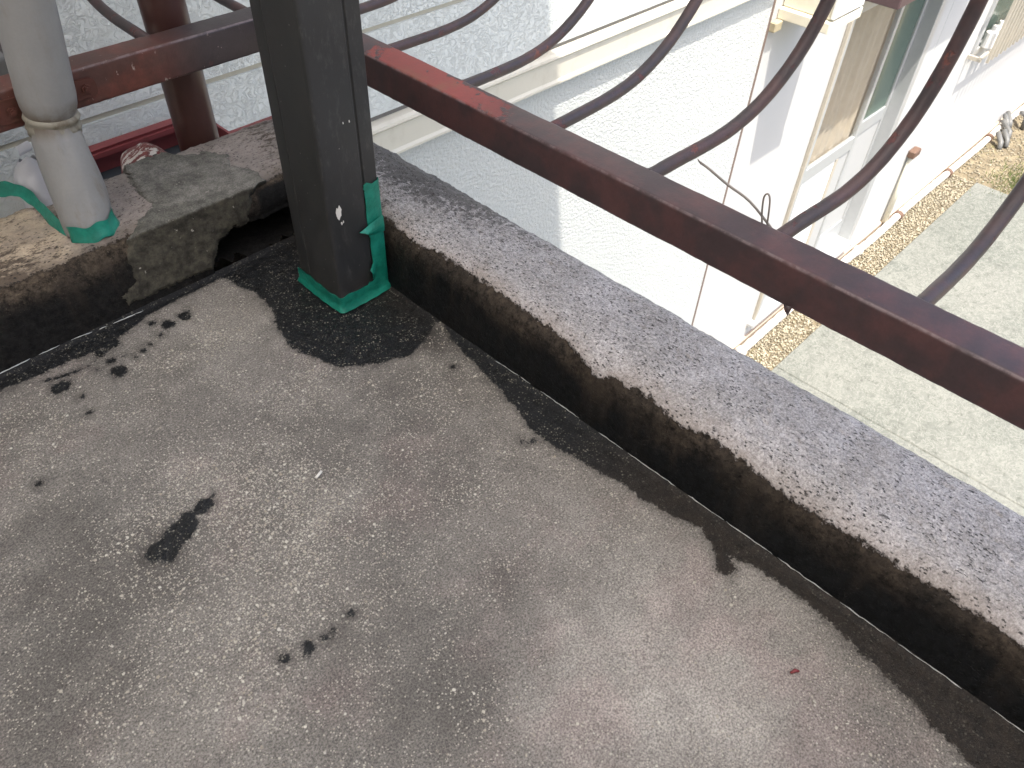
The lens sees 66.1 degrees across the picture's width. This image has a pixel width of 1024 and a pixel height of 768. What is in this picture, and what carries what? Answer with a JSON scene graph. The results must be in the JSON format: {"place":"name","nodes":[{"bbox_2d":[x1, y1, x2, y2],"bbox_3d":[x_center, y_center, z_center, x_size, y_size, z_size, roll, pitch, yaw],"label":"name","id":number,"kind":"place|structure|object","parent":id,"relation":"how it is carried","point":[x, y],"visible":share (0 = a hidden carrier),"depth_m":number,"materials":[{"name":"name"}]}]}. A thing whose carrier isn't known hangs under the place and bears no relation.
{"place":"outdoors","nodes":[
{"label":"outdoors","id":0,"kind":"place"},
{"bbox_2d":[746,115,1023,370],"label":"soil strip","id":1,"kind":"object","parent":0,"point":[995,154],"depth_m":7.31,"materials":[{"name":"beige gravel"}]},
{"bbox_2d":[137,0,219,151],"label":"standpipe","id":2,"kind":"object","parent":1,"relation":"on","point":[188,102],"visible":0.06,"depth_m":1.36,"materials":[{"name":"red metal"}]},
{"bbox_2d":[735,105,1023,354],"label":"lagged pipe","id":3,"kind":"object","parent":1,"relation":"on","point":[775,320],"visible":0.74,"depth_m":6.72,"materials":[{"name":"white plastic"}]},
{"bbox_2d":[980,155,1023,216],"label":"grass","id":4,"kind":"structure","parent":1,"relation":"on","point":[1013,178],"depth_m":7.37,"materials":[{"name":"green plant"}]},
{"bbox_2d":[995,110,1023,149],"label":"pipe fittings","id":5,"kind":"object","parent":1,"relation":"on","point":[1007,123],"visible":1,"depth_m":7.84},
{"bbox_3d":[0.047,1.815,-0.177,4.648,5.090,3.475,35,54,28],"label":"own house","id":6,"kind":"object","parent":1,"relation":"on","visible":0},
{"bbox_2d":[0,235,1023,767],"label":"terrace floor","id":7,"kind":"structure","parent":6,"relation":"on","point":[460,551],"depth_m":0.90,"materials":[{"name":"grey concrete"}]},
{"bbox_2d":[249,0,376,298],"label":"roof post","id":8,"kind":"object","parent":7,"relation":"on","point":[312,56],"visible":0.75,"depth_m":1.04,"materials":[{"name":"grey metal"}]},
{"bbox_2d":[297,267,390,312],"bbox_3d":[-0.270,-0.175,1.266,0.122,0.034,0.105,35,54,28],"label":"masking tape","id":9,"kind":"object","parent":8,"relation":"attached to","point":[377,286],"visible":0.98,"depth_m":1.24,"materials":[{"name":"teal plastic"}]},
{"bbox_2d":[360,177,387,279],"bbox_3d":[-0.207,-0.226,1.188,0.022,0.180,0.056,11,46,8],"label":"masking tape","id":10,"kind":"object","parent":8,"relation":"attached to","point":[374,229],"visible":0.98,"depth_m":1.18,"materials":[{"name":"teal plastic"}]},
{"bbox_2d":[790,668,799,673],"bbox_3d":[0.300,0.305,0.835,0.007,0.004,0.010,35,54,28],"label":"paint chip","id":11,"kind":"object","parent":7,"relation":"on","point":[794,670],"visible":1,"depth_m":0.83,"materials":[{"name":"red paint"}]},
{"bbox_2d":[0,119,1023,732],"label":"parapet","id":12,"kind":"structure","parent":6,"relation":"on","point":[914,553],"depth_m":1.03,"materials":[{"name":"concrete"}]},
{"bbox_2d":[13,141,52,207],"bbox_3d":[-0.740,-0.303,1.243,0.103,0.126,0.070,35,54,28],"label":"cut pipe","id":13,"kind":"object","parent":12,"relation":"on","point":[27,173],"visible":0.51,"depth_m":1.21,"materials":[{"name":"grey plastic"}]},
{"bbox_2d":[0,181,65,235],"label":"masking tape","id":14,"kind":"object","parent":12,"relation":"on","point":[25,194],"visible":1,"depth_m":1.20,"materials":[{"name":"teal plastic"}]},
{"bbox_2d":[0,0,110,237],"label":"downpipe","id":15,"kind":"object","parent":12,"relation":"on","point":[49,93],"visible":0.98,"depth_m":1.08,"materials":[{"name":"grey plastic"}]},
{"bbox_2d":[66,208,119,242],"bbox_3d":[-0.622,-0.242,1.177,0.056,0.028,0.081,1,45,-1],"label":"masking tape","id":16,"kind":"object","parent":15,"relation":"attached to","point":[98,231],"visible":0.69,"depth_m":1.16,"materials":[{"name":"teal plastic"}]},
{"bbox_2d":[0,0,1023,429],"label":"balcony railing","id":17,"kind":"object","parent":6,"relation":"attached to","point":[922,334],"visible":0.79,"depth_m":0.96,"materials":[{"name":"brown metal"}]},
{"bbox_2d":[697,159,771,226],"bbox_3d":[0.260,-0.223,0.919,0.110,0.050,0.006,31,52,25],"label":"wire","id":18,"kind":"object","parent":17,"relation":"attached to","point":[732,188],"visible":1,"depth_m":0.92,"materials":[{"name":"metal"}]},
{"bbox_2d":[761,193,770,224],"bbox_3d":[0.291,-0.200,0.901,0.014,0.041,0.006,35,54,28],"label":"wire","id":19,"kind":"object","parent":17,"relation":"attached to","point":[769,196],"visible":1,"depth_m":0.90,"materials":[{"name":"metal"}]},
{"bbox_2d":[771,183,1023,516],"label":"yard pavement","id":20,"kind":"structure","parent":0,"point":[962,439],"depth_m":5.41,"materials":[{"name":"grey concrete"}]},
{"label":"ground","id":21,"kind":"structure","parent":0,"visible":0},
{"bbox_2d":[0,0,1023,348],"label":"neighbour house","id":22,"kind":"structure","parent":21,"relation":"on","point":[826,120],"depth_m":3.39,"materials":[{"name":"white paint"}]},
{"bbox_2d":[0,51,8,75],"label":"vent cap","id":23,"kind":"object","parent":22,"relation":"attached to","point":[3,69],"depth_m":1.38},
{"bbox_2d":[88,116,271,179],"bbox_3d":[-0.647,-0.477,1.621,0.217,0.063,0.446,35,54,28],"label":"gutter","id":24,"kind":"object","parent":22,"relation":"attached to","point":[106,154],"visible":0.12,"depth_m":1.61,"materials":[{"name":"red metal"}]},
{"bbox_2d":[120,142,167,173],"bbox_3d":[-0.666,-0.374,1.456,0.094,0.163,0.199,-23,51,-24],"label":"drain spout","id":25,"kind":"object","parent":24,"relation":"on","point":[138,152],"visible":0.21,"depth_m":1.39,"materials":[{"name":"paint"}]},
{"bbox_2d":[769,0,864,34],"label":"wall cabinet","id":26,"kind":"object","parent":22,"relation":"attached to","point":[801,12],"depth_m":3.43,"materials":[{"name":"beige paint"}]},
{"bbox_2d":[746,0,947,328],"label":"sliding door","id":27,"kind":"structure","parent":22,"relation":"in","point":[882,52],"depth_m":5.12,"materials":[{"name":"silver metal"}]},
{"bbox_2d":[881,146,921,222],"bbox_3d":[3.184,-1.622,6.468,0.059,0.670,0.124,35,54,28],"label":"conduit","id":28,"kind":"object","parent":22,"relation":"attached to","point":[913,152],"visible":1,"depth_m":6.40,"materials":[{"name":"beige plastic"}]},
{"bbox_2d":[966,0,1023,62],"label":"window","id":29,"kind":"structure","parent":22,"relation":"in","point":[1003,26],"depth_m":6.06,"materials":[{"name":"silver metal"}]}
]}

